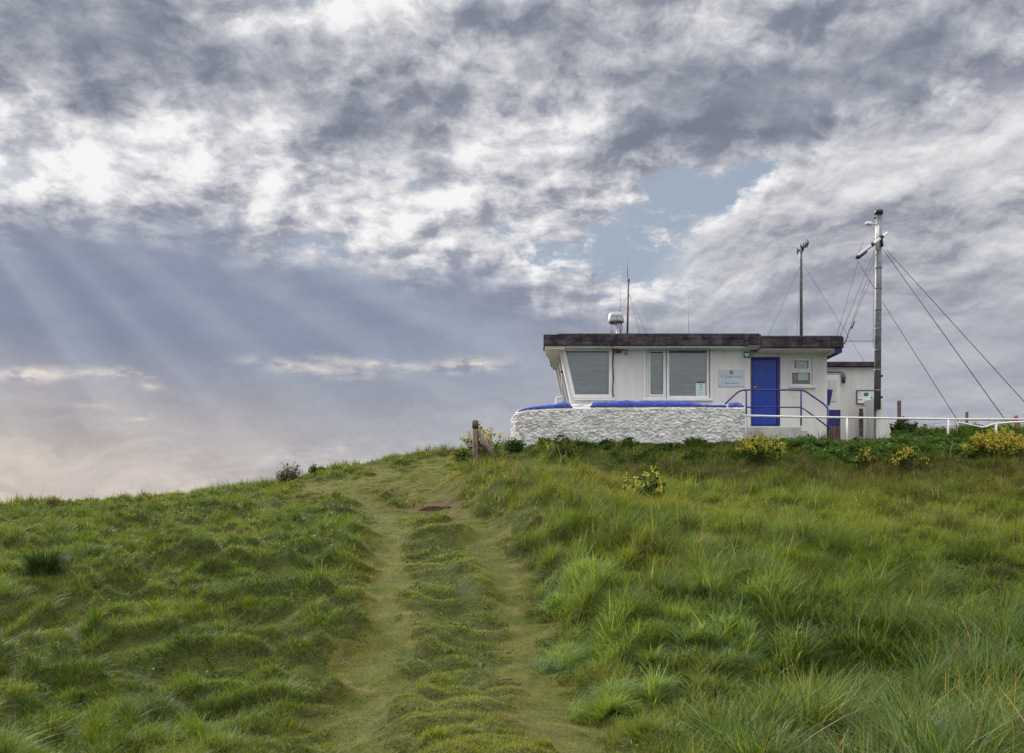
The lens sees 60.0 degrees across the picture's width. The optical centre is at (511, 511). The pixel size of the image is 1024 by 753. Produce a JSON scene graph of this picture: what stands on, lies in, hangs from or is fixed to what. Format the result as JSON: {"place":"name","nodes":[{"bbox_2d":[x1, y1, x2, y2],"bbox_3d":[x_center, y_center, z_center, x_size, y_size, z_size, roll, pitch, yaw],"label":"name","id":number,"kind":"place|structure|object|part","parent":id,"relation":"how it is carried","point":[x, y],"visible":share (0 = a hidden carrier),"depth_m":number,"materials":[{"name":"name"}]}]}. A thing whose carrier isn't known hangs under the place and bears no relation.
{"place":"outdoors","nodes":[
{"label":"outdoors","id":0,"kind":"place"},
{"bbox_2d":[274,451,636,752],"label":"path","id":1,"kind":"structure","parent":0,"point":[516,618],"depth_m":9.97,"materials":[{"name":"green plant"}]},
{"bbox_2d":[418,506,450,510],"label":"mud","id":2,"kind":"structure","parent":1,"relation":"on","point":[432,508],"depth_m":18.59,"materials":[{"name":"brown soil"}]},
{"bbox_2d":[0,417,1023,752],"bbox_3d":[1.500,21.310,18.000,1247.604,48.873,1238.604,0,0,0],"label":"ground","id":3,"kind":"structure","parent":0,"point":[234,660],"depth_m":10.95,"materials":[{"name":"green plant"}]},
{"bbox_2d":[7,543,76,578],"bbox_3d":[-6.330,0.685,12.103,1.158,0.580,1.335,0,0,0],"label":"grass tussock","id":4,"kind":"object","parent":3,"relation":"on","point":[35,561],"depth_m":11.86,"materials":[{"name":"green plant"}]},
{"bbox_2d":[275,462,302,483],"bbox_3d":[-6.191,-1.067,24.594,0.755,0.695,0.795,0,0,-19],"label":"thorn bush","id":5,"kind":"object","parent":3,"relation":"on","point":[293,475],"visible":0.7,"depth_m":24.49,"materials":[{"name":"green plant"}]},
{"bbox_2d":[308,462,326,473],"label":"leafy plant","id":6,"kind":"object","parent":3,"relation":"on","point":[312,469],"visible":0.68,"depth_m":25.52,"materials":[{"name":"green plant"}]},
{"bbox_2d":[450,447,471,462],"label":"flowering shrub","id":7,"kind":"object","parent":3,"relation":"on","point":[463,453],"visible":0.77,"depth_m":24.62,"materials":[{"name":"green plant"}]},
{"bbox_2d":[459,420,505,457],"bbox_3d":[-0.906,-2.033,24.991,1.178,1.190,1.176,0,0,-42],"label":"flowering shrub","id":8,"kind":"object","parent":3,"relation":"on","point":[481,445],"visible":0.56,"depth_m":24.93,"materials":[{"name":"yellow plant"}]},
{"bbox_2d":[472,420,497,462],"bbox_3d":[-0.701,-1.759,24.220,0.887,1.553,0.217,0,0,30],"label":"gate post","id":9,"kind":"object","parent":3,"relation":"on","point":[477,434],"visible":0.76,"depth_m":24.31,"materials":[{"name":"brown wood"}]},
{"bbox_2d":[0,422,1023,748],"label":"undergrowth","id":10,"kind":"object","parent":3,"relation":"on","point":[834,446],"visible":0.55,"depth_m":22.60,"materials":[{"name":"green plant"}]},
{"bbox_2d":[503,436,526,450],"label":"leafy plant","id":11,"kind":"object","parent":3,"relation":"on","point":[515,443],"visible":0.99,"depth_m":24.24,"materials":[{"name":"green plant"}]},
{"bbox_2d":[555,370,564,403],"bbox_3d":[1.466,-3.121,26.975,0.281,2.342,0.350,0,0,0],"label":"weather instrument","id":12,"kind":"object","parent":3,"relation":"on","point":[558,399],"visible":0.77,"depth_m":26.81,"materials":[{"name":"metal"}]},
{"bbox_2d":[552,440,575,456],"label":"flowering weed","id":13,"kind":"object","parent":3,"relation":"on","point":[561,450],"visible":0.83,"depth_m":23.22,"materials":[{"name":"green plant"}]},
{"bbox_2d":[572,500,672,530],"bbox_3d":[1.723,0.079,13.252,1.650,0.660,1.547,0,0,0],"label":"grass tussock","id":14,"kind":"object","parent":3,"relation":"on","point":[616,508],"depth_m":13.12,"materials":[{"name":"green plant"}]},
{"bbox_2d":[510,400,744,446],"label":"boundary wall","id":15,"kind":"structure","parent":3,"relation":"on","point":[659,421],"depth_m":24.59,"materials":[{"name":"stone"}]},
{"bbox_2d":[621,466,665,501],"bbox_3d":[2.672,-0.542,18.108,0.965,0.821,1.043,0,0,0],"label":"flowering weed","id":16,"kind":"object","parent":3,"relation":"on","point":[657,487],"visible":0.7,"depth_m":17.99,"materials":[{"name":"yellow plant"}]},
{"bbox_2d":[543,333,843,438],"bbox_3d":[5.277,-3.445,27.719,8.723,3.491,3.962,0,0,0],"label":"lookout station","id":17,"kind":"object","parent":3,"relation":"on","point":[676,367],"visible":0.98,"depth_m":26.26,"materials":[{"name":"grey paint"}]},
{"bbox_2d":[555,353,568,402],"bbox_3d":[1.609,-4.113,27.916,0.436,1.495,2.947,0,0,0],"label":"window","id":18,"kind":"structure","parent":17,"relation":"in","point":[559,366],"depth_m":28.17,"materials":[{"name":"white glass"}]},
{"bbox_2d":[562,350,611,397],"bbox_3d":[2.208,-4.113,26.270,1.511,1.495,0.180,0,0,0],"label":"window","id":19,"kind":"structure","parent":17,"relation":"in","point":[589,372],"depth_m":26.33,"materials":[{"name":"grey glass"}]},
{"bbox_2d":[611,332,613,396],"bbox_3d":[2.921,-4.306,25.946,0.097,1.823,0.460,0,0,12],"label":"downlead cable","id":20,"kind":"object","parent":17,"relation":"attached to","point":[612,364],"visible":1,"depth_m":26.14,"materials":[{"name":"grey plastic"}]},
{"bbox_2d":[608,312,623,332],"bbox_3d":[3.154,-5.596,26.900,0.497,0.869,0.497,0,0,-19],"label":"radar scanner","id":21,"kind":"object","parent":17,"relation":"on","point":[613,316],"visible":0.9,"depth_m":26.75,"materials":[{"name":"grey plastic"}]},
{"bbox_2d":[612,264,645,332],"bbox_3d":[3.821,-6.542,26.923,0.847,2.763,2.195,0,0,34],"label":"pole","id":22,"kind":"object","parent":17,"relation":"on","point":[628,282],"visible":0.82,"depth_m":27.18,"materials":[{"name":"metal"}]},
{"bbox_2d":[646,350,665,397],"bbox_3d":[4.271,-4.113,26.323,0.579,1.495,0.155,0,0,0],"label":"window","id":23,"kind":"structure","parent":17,"relation":"in","point":[655,359],"depth_m":26.37,"materials":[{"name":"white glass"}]},
{"bbox_2d":[666,350,708,397],"bbox_3d":[5.210,-4.113,26.331,1.255,1.495,0.138,0,0,0],"label":"window","id":24,"kind":"structure","parent":17,"relation":"in","point":[684,368],"depth_m":26.37,"materials":[{"name":"grey glass"}]},
{"bbox_2d":[696,382,704,395],"bbox_3d":[5.589,-3.639,26.285,0.288,0.447,0.006,0,0,0],"label":"window poster","id":25,"kind":"object","parent":17,"relation":"attached to","point":[700,388],"depth_m":26.29,"materials":[{"name":"grey paper"}]},
{"bbox_2d":[718,370,744,386],"bbox_3d":[6.480,-3.950,26.184,0.768,0.500,0.025,0,0,0],"label":"name plate","id":26,"kind":"object","parent":17,"relation":"attached to","point":[731,378],"visible":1,"depth_m":26.18,"materials":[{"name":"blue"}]},
{"bbox_2d":[744,352,749,357],"bbox_3d":[6.934,-4.641,26.188,0.186,0.188,0.019,0,0,0],"label":"heart sign","id":27,"kind":"object","parent":17,"relation":"attached to","point":[746,354],"visible":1,"depth_m":26.18,"materials":[{"name":"teal plastic"}]},
{"bbox_2d":[752,360,775,424],"bbox_3d":[7.534,-3.575,26.486,0.740,1.964,0.139,0,0,0],"label":"door","id":28,"kind":"structure","parent":17,"relation":"in","point":[763,371],"depth_m":26.50,"materials":[{"name":"blue paint"}]},
{"bbox_2d":[791,357,811,385],"bbox_3d":[8.639,-4.199,26.602,0.840,1.051,0.235,0,0,0],"label":"window","id":29,"kind":"structure","parent":17,"relation":"in","point":[794,370],"depth_m":26.50,"materials":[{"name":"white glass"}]},
{"bbox_2d":[797,362,806,367],"bbox_3d":[8.668,-4.401,26.534,0.305,0.195,0.004,0,0,0],"label":"window notice","id":30,"kind":"object","parent":17,"relation":"attached to","point":[801,364],"depth_m":26.53,"materials":[{"name":"grey paper"}]},
{"bbox_2d":[798,373,807,379],"bbox_3d":[8.709,-4.046,26.534,0.294,0.200,0.004,0,0,0],"label":"window notice","id":31,"kind":"object","parent":17,"relation":"attached to","point":[802,376],"depth_m":26.53,"materials":[{"name":"grey paper"}]},
{"bbox_2d":[768,239,863,360],"bbox_3d":[9.475,-6.638,28.291,5.012,3.432,1.325,0,0,-43],"label":"television aerial","id":32,"kind":"object","parent":17,"relation":"on","point":[803,246],"visible":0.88,"depth_m":27.17,"materials":[{"name":"metal"}]},
{"bbox_2d":[734,432,786,462],"bbox_3d":[6.290,-1.634,22.366,1.336,0.798,1.360,0,0,0],"label":"flowering shrub","id":33,"kind":"object","parent":3,"relation":"on","point":[756,446],"visible":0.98,"depth_m":22.17,"materials":[{"name":"yellow plant"}]},
{"bbox_2d":[725,389,828,436],"bbox_3d":[7.508,-2.737,25.250,3.032,1.526,0.064,0,0,0],"label":"handrail","id":34,"kind":"object","parent":3,"relation":"on","point":[800,407],"visible":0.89,"depth_m":25.23,"materials":[{"name":"blue metal"}]},
{"bbox_2d":[747,427,815,439],"bbox_3d":[7.673,-2.064,25.873,2.045,0.729,1.146,0,0,0],"label":"entrance landing","id":35,"kind":"object","parent":3,"relation":"on","point":[785,432],"visible":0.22,"depth_m":25.30,"materials":[{"name":"concrete"}]},
{"bbox_2d":[827,362,873,439],"bbox_3d":[10.625,-3.204,29.705,1.916,3.108,3.290,0,0,0],"label":"annex","id":36,"kind":"object","parent":3,"relation":"on","point":[841,399],"visible":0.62,"depth_m":28.20,"materials":[{"name":"white paint"}]},
{"bbox_2d":[827,375,840,439],"bbox_3d":[10.199,-3.306,28.149,0.463,2.104,0.097,0,0,0],"label":"door","id":37,"kind":"structure","parent":36,"relation":"in","point":[833,381],"depth_m":28.13,"materials":[{"name":"white paint"}]},
{"bbox_2d":[841,372,845,382],"bbox_3d":[10.506,-4.252,28.115,0.136,0.340,0.163,0,0,0],"label":"wall lamp","id":38,"kind":"object","parent":36,"relation":"attached to","point":[843,376],"visible":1,"depth_m":28.06,"materials":[{"name":"black plastic"}]},
{"bbox_2d":[856,390,873,403],"bbox_3d":[11.242,-3.650,28.174,0.596,0.438,0.047,0,0,0],"label":"notice board","id":39,"kind":"object","parent":36,"relation":"attached to","point":[862,396],"visible":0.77,"depth_m":28.17,"materials":[{"name":"white plastic"}]},
{"bbox_2d":[860,408,865,438],"bbox_3d":[11.214,-2.775,28.038,0.317,1.090,0.316,0,0,0],"label":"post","id":40,"kind":"object","parent":3,"relation":"on","point":[864,426],"visible":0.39,"depth_m":27.88,"materials":[{"name":"white plastic"}]},
{"bbox_2d":[859,408,862,435],"bbox_3d":[10.983,-2.818,27.913,0.112,0.880,0.034,0,0,0],"label":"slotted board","id":41,"kind":"object","parent":40,"relation":"attached to","point":[860,422],"visible":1,"depth_m":27.90,"materials":[{"name":"brown wood"}]},
{"bbox_3d":[11.193,-2.825,27.888,0.235,0.842,0.017,0,0,0],"label":"door","id":42,"kind":"part","parent":40,"relation":"part of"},
{"bbox_2d":[855,446,875,469],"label":"flowering weed","id":43,"kind":"object","parent":3,"relation":"on","point":[865,459],"visible":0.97,"depth_m":22.18,"materials":[{"name":"green plant"}]},
{"bbox_2d":[864,398,890,438],"bbox_3d":[11.453,-2.781,27.660,0.650,1.490,0.780,0,0,0],"label":"mast footing","id":44,"kind":"object","parent":3,"relation":"on","point":[880,427],"visible":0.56,"depth_m":27.30,"materials":[{"name":"concrete"}]},
{"bbox_2d":[745,414,1023,440],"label":"pipe railing","id":45,"kind":"object","parent":3,"relation":"on","point":[847,418],"visible":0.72,"depth_m":24.88,"materials":[{"name":"white metal"}]},
{"bbox_2d":[897,400,900,421],"bbox_3d":[12.877,-2.919,29.500,0.105,1.576,0.105,0,0,0],"label":"timber post","id":46,"kind":"object","parent":3,"relation":"on","point":[898,408],"visible":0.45,"depth_m":29.45,"materials":[{"name":"brown wood"}]},
{"bbox_2d":[888,416,917,434],"bbox_3d":[12.172,-2.664,27.549,0.870,0.654,0.906,0,0,0],"label":"leafy plant","id":47,"kind":"object","parent":3,"relation":"on","point":[902,425],"visible":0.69,"depth_m":27.50,"materials":[{"name":"green plant"}]},
{"bbox_2d":[888,443,929,473],"bbox_3d":[9.764,-1.309,21.980,0.840,0.822,0.952,0,0,-41],"label":"flowering weed","id":48,"kind":"object","parent":3,"relation":"on","point":[905,459],"visible":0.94,"depth_m":21.89,"materials":[{"name":"yellow plant"}]},
{"bbox_2d":[837,209,1023,429],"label":"signal mast","id":49,"kind":"object","parent":3,"relation":"on","point":[877,243],"visible":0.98,"depth_m":27.08,"materials":[{"name":"metal"}]},
{"bbox_2d":[910,412,1023,427],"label":"wire fence","id":50,"kind":"object","parent":3,"relation":"on","point":[966,416],"visible":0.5,"depth_m":31.00,"materials":[{"name":"grey metal"}]},
{"bbox_2d":[955,421,1023,432],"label":"sagging railing","id":51,"kind":"object","parent":3,"relation":"on","point":[995,424],"visible":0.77,"depth_m":25.28,"materials":[{"name":"white metal"}]},
{"bbox_2d":[959,426,1023,457],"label":"flowering shrub","id":52,"kind":"object","parent":3,"relation":"on","point":[1010,444],"visible":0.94,"depth_m":22.61,"materials":[{"name":"yellow plant"}]},
{"bbox_2d":[995,569,1004,619],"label":"dock stem","id":53,"kind":"object","parent":3,"relation":"on","point":[1000,589],"visible":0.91,"depth_m":9.30,"materials":[{"name":"green plant"}]},
{"bbox_2d":[1014,502,1017,540],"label":"dock stem","id":54,"kind":"object","parent":3,"relation":"on","point":[1016,519],"visible":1,"depth_m":13.50,"materials":[{"name":"green plant"}]},
{"bbox_2d":[1011,415,1022,427],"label":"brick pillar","id":55,"kind":"structure","parent":3,"relation":"on","point":[1014,416],"depth_m":28.93,"materials":[{"name":"brick"}]},
{"bbox_2d":[0,0,1023,503],"label":"sky","id":56,"kind":"structure","parent":0,"point":[239,239],"materials":[{"name":"grey"}]}
]}

